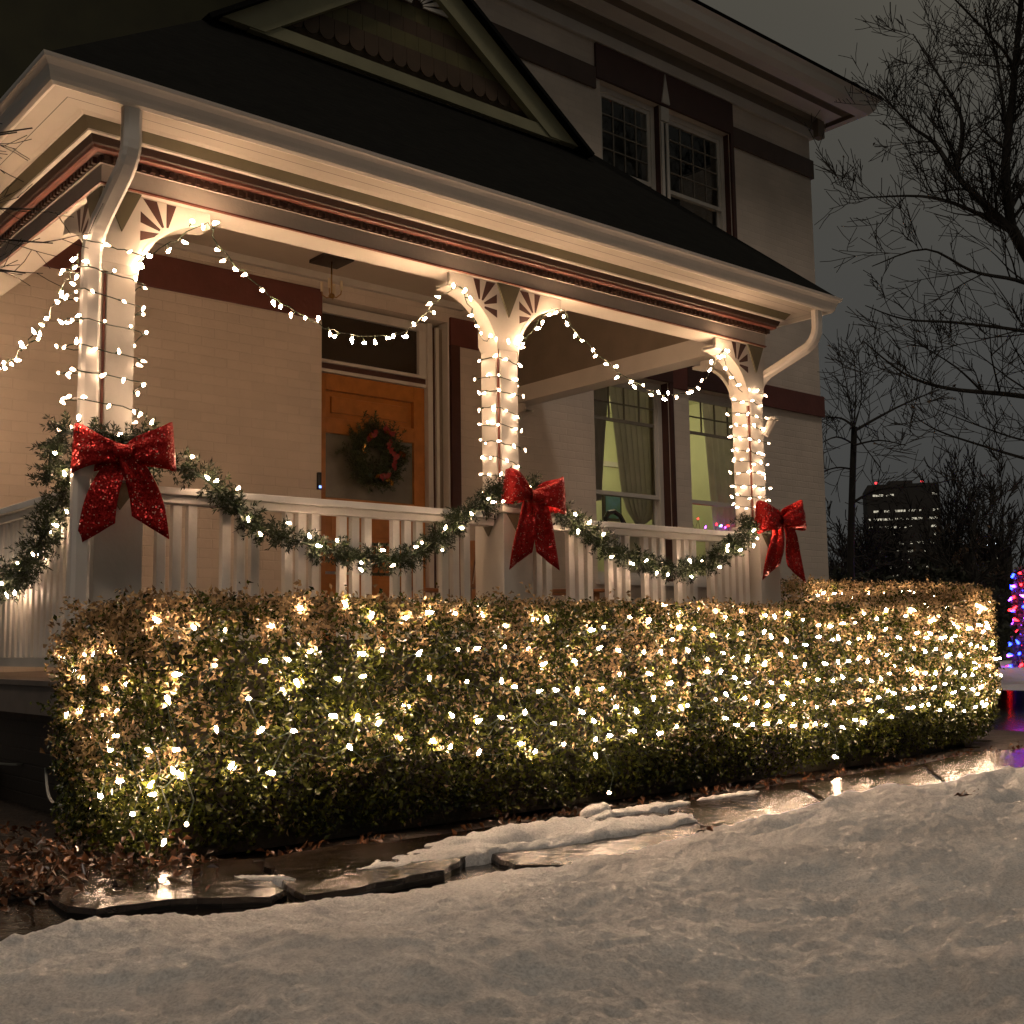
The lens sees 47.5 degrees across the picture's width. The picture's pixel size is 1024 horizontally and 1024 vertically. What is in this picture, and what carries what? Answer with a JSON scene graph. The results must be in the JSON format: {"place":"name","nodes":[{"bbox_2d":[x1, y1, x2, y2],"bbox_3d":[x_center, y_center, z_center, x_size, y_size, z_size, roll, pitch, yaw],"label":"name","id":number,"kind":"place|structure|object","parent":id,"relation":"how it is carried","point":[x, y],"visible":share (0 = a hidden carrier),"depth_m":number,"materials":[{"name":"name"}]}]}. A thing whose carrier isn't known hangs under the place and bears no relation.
{"place":"outdoors","nodes":[
{"label":"outdoors","id":0,"kind":"place"},
{"bbox_2d":[400,540,475,638],"bbox_3d":[-0.377,0.624,8.286,0.620,0.912,0.750,-4,-7,29],"label":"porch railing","id":1,"kind":"object","parent":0,"point":[472,574],"visible":0.02,"depth_m":8.58,"materials":[{"name":"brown wood"}]},
{"bbox_2d":[0,748,1023,940],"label":"path bed","id":2,"kind":"object","parent":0,"point":[43,912],"visible":0.04,"depth_m":3.40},
{"bbox_2d":[48,859,286,919],"bbox_3d":[-1.072,1.195,3.566,0.653,0.119,0.712,2,-7,-22],"label":"flagstone","id":3,"kind":"object","parent":2,"relation":"on","point":[168,890],"visible":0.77,"depth_m":3.43,"materials":[{"name":"black stone"}]},
{"bbox_2d":[234,875,295,886],"bbox_3d":[-0.766,1.192,3.602,0.253,0.124,0.090,-3,-7,16],"label":"snow sliver","id":4,"kind":"object","parent":3,"relation":"on","point":[276,880],"visible":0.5,"depth_m":3.59,"materials":[{"name":"white snow"}]},
{"bbox_2d":[264,842,465,902],"bbox_3d":[-0.482,1.216,3.844,0.846,0.122,0.675,5,-8,-40],"label":"flagstone","id":5,"kind":"object","parent":2,"relation":"on","point":[326,872],"visible":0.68,"depth_m":3.70,"materials":[{"name":"black stone"}]},
{"bbox_2d":[357,790,759,868],"bbox_3d":[0.350,1.268,4.608,2.475,0.165,0.576,5,-8,-40],"label":"snow patch","id":6,"kind":"object","parent":2,"relation":"on","point":[475,848],"visible":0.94,"depth_m":4.28,"materials":[{"name":"white snow"}]},
{"bbox_2d":[463,812,702,869],"bbox_3d":[0.324,1.265,4.355,1.224,0.114,0.768,5,-8,-40],"label":"flagstone","id":7,"kind":"object","parent":2,"relation":"on","point":[545,857],"visible":0.28,"depth_m":4.06,"materials":[{"name":"black stone"}]},
{"bbox_2d":[668,789,822,829],"bbox_3d":[1.054,1.306,4.822,0.756,0.116,1.507,0,-6,-5],"label":"flagstone","id":8,"kind":"object","parent":2,"relation":"on","point":[730,811],"visible":0.41,"depth_m":5.02,"materials":[{"name":"black stone"}]},
{"bbox_2d":[802,765,941,800],"bbox_3d":[1.782,1.398,5.712,0.650,0.110,2.104,-4,-7,28],"label":"flagstone","id":9,"kind":"object","parent":2,"relation":"on","point":[917,775],"visible":0.41,"depth_m":5.88,"materials":[{"name":"black stone"}]},
{"bbox_2d":[923,749,1023,781],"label":"flagstone","id":10,"kind":"object","parent":2,"relation":"on","point":[947,769],"visible":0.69,"depth_m":6.66,"materials":[{"name":"black stone"}]},
{"bbox_2d":[0,644,1023,845],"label":"ground","id":11,"kind":"structure","parent":0,"point":[14,813],"depth_m":5.60,"materials":[{"name":"soil"}]},
{"bbox_2d":[0,851,96,903],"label":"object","id":12,"kind":"object","parent":11,"relation":"on","point":[3,858],"visible":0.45,"depth_m":3.77,"materials":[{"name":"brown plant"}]},
{"bbox_2d":[0,123,102,286],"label":"bare shrub","id":13,"kind":"object","parent":11,"relation":"on","point":[15,209],"visible":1,"depth_m":4.96,"materials":[{"name":"brown plant"}]},
{"bbox_2d":[0,0,881,816],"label":"house","id":14,"kind":"structure","parent":11,"relation":"on","point":[626,184],"depth_m":8.25,"materials":[{"name":"paint"}]},
{"bbox_2d":[0,453,70,604],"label":"garland","id":15,"kind":"object","parent":14,"relation":"attached to","point":[19,576],"visible":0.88,"depth_m":5.57,"materials":[{"name":"green plant"}]},
{"bbox_2d":[0,239,82,369],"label":"light string","id":16,"kind":"object","parent":14,"relation":"attached to","point":[22,346],"visible":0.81,"depth_m":5.94,"materials":[{"name":"white plastic"}]},
{"bbox_2d":[0,762,87,806],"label":"extension cord","id":17,"kind":"object","parent":14,"relation":"attached to","point":[46,784],"visible":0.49,"depth_m":5.37,"materials":[{"name":"grey plastic"}]},
{"bbox_2d":[24,409,162,489],"bbox_3d":[-1.856,-0.287,5.253,0.632,0.393,0.325,3,-8,-31],"label":"garland","id":18,"kind":"object","parent":14,"relation":"attached to","point":[57,446],"visible":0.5,"depth_m":5.16,"materials":[{"name":"green plant"}]},
{"bbox_2d":[55,235,149,435],"bbox_3d":[-1.920,-0.778,5.425,0.390,0.904,0.359,5,-8,-40],"label":"light string","id":19,"kind":"object","parent":14,"relation":"attached to","point":[72,369],"visible":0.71,"depth_m":5.36,"materials":[{"name":"white plastic"}]},
{"bbox_2d":[70,422,175,541],"bbox_3d":[-1.731,-0.127,5.181,0.451,0.564,0.158,1,-7,-13],"label":"bow","id":20,"kind":"object","parent":14,"relation":"attached to","point":[130,461],"visible":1,"depth_m":5.15,"materials":[{"name":"red fabric"}]},
{"bbox_2d":[140,220,491,344],"bbox_3d":[-0.929,-1.149,6.170,2.134,0.456,0.155,5,-8,-40],"label":"light string","id":21,"kind":"object","parent":14,"relation":"attached to","point":[214,223],"visible":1,"depth_m":6.07,"materials":[{"name":"white plastic"}]},
{"bbox_2d":[148,446,504,576],"bbox_3d":[-0.905,0.021,6.006,2.245,0.621,0.272,5,-8,-40],"label":"garland","id":22,"kind":"object","parent":14,"relation":"attached to","point":[342,553],"visible":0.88,"depth_m":5.96,"materials":[{"name":"green plant"}]},
{"bbox_2d":[309,253,353,299],"bbox_3d":[-1.456,-1.885,9.389,0.260,0.329,0.260,5,-8,-40],"label":"porch lantern","id":23,"kind":"object","parent":14,"relation":"hanging from","point":[331,261],"visible":0.98,"depth_m":9.37,"materials":[{"name":"black metal"}]},
{"bbox_2d":[334,410,411,492],"bbox_3d":[-1.172,-0.520,9.951,0.819,0.747,0.227,5,-8,-40],"label":"wreath","id":24,"kind":"object","parent":14,"relation":"attached to","point":[394,458],"visible":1,"depth_m":9.93,"materials":[{"name":"needle"},{"name":"green wire"},{"name":"red ribbon fabric"}]},
{"bbox_2d":[321,372,425,639],"bbox_3d":[-1.219,0.046,10.039,1.120,2.400,0.060,5,-8,-40],"label":"door","id":25,"kind":"structure","parent":14,"relation":"in","point":[345,399],"depth_m":10.05,"materials":[{"name":"brown wood"}]},
{"bbox_2d":[474,337,525,475],"bbox_3d":[-0.070,-0.572,7.047,0.245,0.934,0.252,5,-8,-40],"label":"light string","id":26,"kind":"object","parent":14,"relation":"attached to","point":[512,395],"visible":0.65,"depth_m":6.99,"materials":[{"name":"white plastic"}]},
{"bbox_2d":[467,465,544,520],"bbox_3d":[0.034,-0.096,6.841,0.560,0.326,0.318,5,-8,-40],"label":"garland","id":27,"kind":"object","parent":14,"relation":"attached to","point":[535,483],"visible":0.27,"depth_m":6.74,"materials":[{"name":"green plant"}]},
{"bbox_2d":[501,468,565,570],"bbox_3d":[0.130,0.049,6.782,0.446,0.585,0.161,4,-8,-35],"label":"bow","id":28,"kind":"object","parent":14,"relation":"attached to","point":[541,505],"visible":1,"depth_m":6.75,"materials":[{"name":"red fabric"}]},
{"bbox_2d":[594,387,607,500],"bbox_3d":[0.920,-0.740,12.192,0.300,1.260,0.056,5,-8,-40],"label":"curtain","id":29,"kind":"object","parent":14,"relation":"hanging from","point":[600,408],"visible":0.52,"depth_m":12.17,"materials":[{"name":"green fabric"}]},
{"bbox_2d":[602,495,621,520],"bbox_3d":[1.379,-0.061,16.040,0.340,0.360,0.050,5,-8,-40],"label":"framed picture","id":30,"kind":"object","parent":14,"relation":"attached to","point":[610,502],"visible":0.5,"depth_m":16.00,"materials":[{"name":"teal wood"}]},
{"bbox_2d":[600,85,655,190],"bbox_3d":[1.219,-3.587,12.557,0.910,1.884,0.080,5,-8,-40],"label":"window","id":31,"kind":"structure","parent":14,"relation":"in","point":[606,93],"depth_m":12.72,"materials":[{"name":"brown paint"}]},
{"bbox_2d":[609,386,651,572],"bbox_3d":[1.360,-0.306,12.530,0.840,2.060,0.056,5,-8,-40],"label":"curtain","id":32,"kind":"object","parent":14,"relation":"hanging from","point":[632,442],"visible":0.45,"depth_m":12.51,"materials":[{"name":"green fabric"}]},
{"bbox_2d":[520,308,741,399],"bbox_3d":[0.863,-0.991,7.730,2.111,0.448,0.092,5,-8,-40],"label":"light string","id":33,"kind":"object","parent":14,"relation":"attached to","point":[616,366],"visible":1,"depth_m":7.64,"materials":[{"name":"white plastic"}]},
{"bbox_2d":[594,380,673,586],"bbox_3d":[1.230,-0.328,12.082,1.180,2.187,0.230,5,-8,-40],"label":"window","id":34,"kind":"structure","parent":14,"relation":"in","point":[658,499],"depth_m":12.41,"materials":[{"name":"brown paint"}]},
{"bbox_2d":[551,500,760,585],"bbox_3d":[0.952,0.193,7.611,2.103,0.571,0.252,5,-8,-40],"label":"garland","id":35,"kind":"object","parent":14,"relation":"attached to","point":[734,546],"visible":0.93,"depth_m":7.54,"materials":[{"name":"green plant"}]},
{"bbox_2d":[668,114,726,231],"bbox_3d":[2.074,-3.518,13.285,1.060,1.884,0.080,5,-8,-40],"label":"window","id":36,"kind":"structure","parent":14,"relation":"in","point":[720,210],"depth_m":13.47,"materials":[{"name":"brown paint"}]},
{"bbox_2d":[693,518,728,530],"bbox_3d":[2.285,0.208,13.114,0.813,0.249,0.035,5,-8,-40],"label":"light string","id":37,"kind":"object","parent":14,"relation":"attached to","point":[705,526],"visible":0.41,"depth_m":13.01,"materials":[{"name":"multicoloured plastic"}]},
{"bbox_2d":[688,391,735,587],"bbox_3d":[2.347,-0.238,13.033,1.200,2.187,0.230,5,-8,-40],"label":"window","id":38,"kind":"structure","parent":14,"relation":"in","point":[698,397],"depth_m":13.08,"materials":[{"name":"brown paint"}]},
{"bbox_2d":[701,403,735,530],"bbox_3d":[2.568,-0.210,13.544,0.980,2.060,0.056,5,-8,-40],"label":"curtain","id":39,"kind":"object","parent":14,"relation":"hanging from","point":[720,457],"visible":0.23,"depth_m":13.44,"materials":[{"name":"green fabric"}]},
{"bbox_2d":[726,388,771,508],"bbox_3d":[1.752,-0.448,8.599,0.253,0.902,0.260,5,-8,-40],"label":"light string","id":40,"kind":"object","parent":14,"relation":"attached to","point":[757,453],"visible":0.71,"depth_m":8.53,"materials":[{"name":"white plastic"}]},
{"bbox_2d":[729,509,780,540],"bbox_3d":[1.758,0.091,8.306,0.403,0.275,0.246,1,-7,-14],"label":"garland","id":41,"kind":"object","parent":14,"relation":"attached to","point":[743,519],"visible":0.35,"depth_m":8.29,"materials":[{"name":"green plant"}]},
{"bbox_2d":[755,500,806,581],"bbox_3d":[1.929,0.202,8.329,0.460,0.601,0.172,3,-8,-32],"label":"bow","id":42,"kind":"object","parent":14,"relation":"attached to","point":[789,520],"visible":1,"depth_m":8.29,"materials":[{"name":"red fabric"}]},
{"bbox_2d":[0,766,1023,1023],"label":"snow bank","id":43,"kind":"structure","parent":11,"relation":"on","point":[890,904],"depth_m":2.43,"materials":[{"name":"white snow"}]},
{"bbox_2d":[491,789,978,831],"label":"dead leaves","id":44,"kind":"object","parent":43,"relation":"on","point":[704,828],"visible":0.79,"depth_m":4.61,"materials":[{"name":"brown plant"}]},
{"bbox_2d":[0,730,1023,871],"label":"hedge bed","id":45,"kind":"object","parent":11,"relation":"on","point":[1001,739],"visible":0.16,"depth_m":5.27,"materials":[{"name":"soil"}]},
{"bbox_2d":[29,579,981,863],"bbox_3d":[0.643,0.922,6.086,5.933,1.026,1.116,5,-8,-40],"label":"hedge","id":46,"kind":"object","parent":45,"relation":"on","point":[309,797],"visible":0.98,"depth_m":4.79,"materials":[{"name":"green plant"}]},
{"bbox_2d":[64,652,151,793],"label":"net lights","id":47,"kind":"object","parent":46,"relation":"attached to","point":[124,687],"visible":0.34,"depth_m":4.12,"materials":[{"name":"white plastic"}]},
{"bbox_2d":[148,602,459,787],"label":"net lights","id":48,"kind":"object","parent":46,"relation":"attached to","point":[261,729],"visible":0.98,"depth_m":4.26,"materials":[{"name":"white plastic"}]},
{"bbox_2d":[98,696,837,845],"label":"net lights","id":49,"kind":"object","parent":46,"relation":"hanging from","point":[118,781],"visible":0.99,"depth_m":3.93,"materials":[{"name":"white plastic"}]},
{"bbox_2d":[448,611,661,756],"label":"net lights","id":50,"kind":"object","parent":46,"relation":"attached to","point":[557,690],"visible":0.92,"depth_m":5.11,"materials":[{"name":"white plastic"}]},
{"bbox_2d":[657,605,807,735],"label":"net lights","id":51,"kind":"object","parent":46,"relation":"attached to","point":[734,677],"visible":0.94,"depth_m":5.93,"materials":[{"name":"white plastic"}]},
{"bbox_2d":[814,608,918,731],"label":"net lights","id":52,"kind":"object","parent":46,"relation":"attached to","point":[858,658],"visible":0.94,"depth_m":6.62,"materials":[{"name":"white plastic"}]},
{"bbox_2d":[913,610,978,713],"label":"net lights","id":53,"kind":"object","parent":46,"relation":"attached to","point":[948,668],"visible":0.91,"depth_m":7.34,"materials":[{"name":"white plastic"}]},
{"bbox_2d":[0,741,1023,922],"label":"fallen leaves","id":54,"kind":"object","parent":45,"relation":"on","point":[73,863],"visible":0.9,"depth_m":3.80,"materials":[{"name":"brown plant"}]},
{"bbox_2d":[780,573,1004,746],"bbox_3d":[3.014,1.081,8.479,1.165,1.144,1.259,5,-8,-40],"label":"hedge","id":55,"kind":"object","parent":45,"relation":"on","point":[970,596],"visible":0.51,"depth_m":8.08,"materials":[{"name":"green plant"}]},
{"bbox_2d":[816,590,948,606],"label":"net lights","id":56,"kind":"object","parent":55,"relation":"attached to","point":[817,595],"visible":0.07,"depth_m":8.76,"materials":[{"name":"white plastic"}]},
{"bbox_2d":[969,604,1001,708],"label":"net lights","id":57,"kind":"object","parent":55,"relation":"attached to","point":[985,704],"visible":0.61,"depth_m":7.94,"materials":[{"name":"white plastic"}]},
{"bbox_2d":[827,502,910,582],"bbox_3d":[7.778,1.800,27.856,3.784,4.040,3.229,0,-7,-10],"label":"bare tree","id":58,"kind":"object","parent":11,"relation":"on","point":[871,535],"visible":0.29,"depth_m":27.47,"materials":[{"name":"black plant"}]},
{"bbox_2d":[840,543,919,581],"bbox_3d":[7.989,2.164,26.116,2.035,2.920,3.481,-1,-6,2],"label":"leafy tree","id":59,"kind":"object","parent":11,"relation":"on","point":[864,572],"visible":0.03,"depth_m":25.84,"materials":[{"name":"black plant"}]},
{"bbox_2d":[825,494,942,584],"bbox_3d":[9.430,1.808,30.495,3.244,4.568,3.396,3,-7,-30],"label":"bare tree","id":60,"kind":"object","parent":11,"relation":"on","point":[892,529],"visible":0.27,"depth_m":30.22,"materials":[{"name":"black plant"}]},
{"bbox_2d":[889,541,952,577],"bbox_3d":[12.046,2.610,34.214,3.405,3.729,3.028,5,-8,-40],"label":"leafy tree","id":61,"kind":"object","parent":11,"relation":"on","point":[915,560],"visible":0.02,"depth_m":33.96,"materials":[{"name":"black plant"}]},
{"bbox_2d":[884,424,1023,659],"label":"bare tree","id":62,"kind":"object","parent":11,"relation":"on","point":[958,516],"visible":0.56,"depth_m":30.43,"materials":[{"name":"black plant"}]},
{"bbox_2d":[897,515,1012,584],"bbox_3d":[11.523,2.047,30.355,2.760,3.998,3.503,1,-7,-12],"label":"leafy tree","id":63,"kind":"object","parent":11,"relation":"on","point":[958,558],"visible":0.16,"depth_m":29.99,"materials":[{"name":"black plant"}]},
{"bbox_2d":[942,561,1015,660],"bbox_3d":[10.558,2.407,27.067,2.334,2.572,2.409,5,-8,-40],"label":"evergreen shrub","id":64,"kind":"object","parent":11,"relation":"on","point":[1003,597],"visible":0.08,"depth_m":26.77,"materials":[{"name":"green plant"}]},
{"bbox_2d":[552,589,604,636],"bbox_3d":[0.294,0.710,9.134,0.751,0.912,0.620,0,-7,-11],"label":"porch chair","id":65,"kind":"object","parent":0,"point":[561,592],"visible":0.04,"depth_m":8.90,"materials":[{"name":"brown wood"}]},
{"bbox_2d":[603,509,625,555],"bbox_3d":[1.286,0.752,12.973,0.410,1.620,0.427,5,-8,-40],"label":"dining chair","id":66,"kind":"object","parent":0,"point":[608,513],"visible":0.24,"depth_m":13.17,"materials":[{"name":"black wood"}]},
{"bbox_2d":[699,0,1023,635],"label":"sky","id":67,"kind":"structure","parent":0,"point":[820,31],"materials":[{"name":"grey"}]},
{"bbox_2d":[862,480,940,573],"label":"office tower","id":68,"kind":"structure","parent":0,"point":[869,510],"depth_m":394.74,"materials":[{"name":"black"}]},
{"bbox_2d":[880,492,936,527],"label":"lit windows","id":69,"kind":"structure","parent":68,"relation":"in","point":[932,492],"depth_m":393.78,"materials":[{"name":"beige glass"}]},
{"bbox_2d":[930,544,1016,641],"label":"building","id":70,"kind":"structure","parent":0,"point":[1009,593],"depth_m":107.12,"materials":[{"name":"beige"}]},
{"bbox_2d":[965,728,1023,751],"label":"pavement","id":71,"kind":"structure","parent":0,"point":[1020,729],"depth_m":8.52,"materials":[{"name":"grey concrete"}]},
{"bbox_2d":[982,690,1023,729],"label":"street","id":72,"kind":"structure","parent":0,"point":[1011,711],"depth_m":12.17,"materials":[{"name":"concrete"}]},
{"bbox_2d":[829,567,889,596],"bbox_3d":[4.353,1.600,15.512,2.582,1.770,2.648,5,-8,-40],"label":"evergreen shrub","id":73,"kind":"object","parent":72,"relation":"on","point":[841,577],"depth_m":15.48,"materials":[{"name":"green plant"}]},
{"bbox_2d":[855,571,1023,671],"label":"evergreen shrub","id":74,"kind":"object","parent":72,"relation":"on","point":[1005,622],"visible":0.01,"depth_m":16.48,"materials":[{"name":"green plant"}]},
{"bbox_2d":[862,558,1019,652],"bbox_3d":[5.640,1.561,15.957,2.306,1.909,2.212,5,-8,-40],"label":"evergreen shrub","id":75,"kind":"object","parent":72,"relation":"on","point":[937,576],"visible":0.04,"depth_m":15.82,"materials":[{"name":"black plant"}]},
{"bbox_2d":[880,466,1023,672],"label":"tree","id":76,"kind":"object","parent":72,"relation":"on","point":[973,573],"visible":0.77,"depth_m":18.12,"materials":[{"name":"black plant"}]},
{"bbox_2d":[990,660,1023,690],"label":"snow bank","id":77,"kind":"structure","parent":0,"point":[1012,677],"depth_m":16.64,"materials":[{"name":"white snow"}]},
{"bbox_2d":[793,0,1023,490],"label":"bare tree","id":78,"kind":"object","parent":77,"relation":"on","point":[992,215],"visible":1,"depth_m":12.85,"materials":[{"name":"black plant"}]},
{"bbox_2d":[820,321,1002,581],"bbox_3d":[6.368,-0.273,19.823,3.616,6.101,2.318,-1,-6,-3],"label":"bare tree","id":79,"kind":"object","parent":77,"relation":"on","point":[852,500],"visible":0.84,"depth_m":19.95,"materials":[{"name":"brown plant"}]},
{"bbox_2d":[1008,565,1023,666],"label":"lit garden tree","id":80,"kind":"object","parent":77,"relation":"on","point":[1017,648],"visible":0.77,"depth_m":22.01,"materials":[{"name":"blue plant"}]},
{"bbox_2d":[1007,572,1023,666],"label":"light string","id":81,"kind":"object","parent":80,"relation":"attached to","point":[1014,619],"visible":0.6,"depth_m":21.95,"materials":[{"name":"multicoloured plastic"}]}
]}

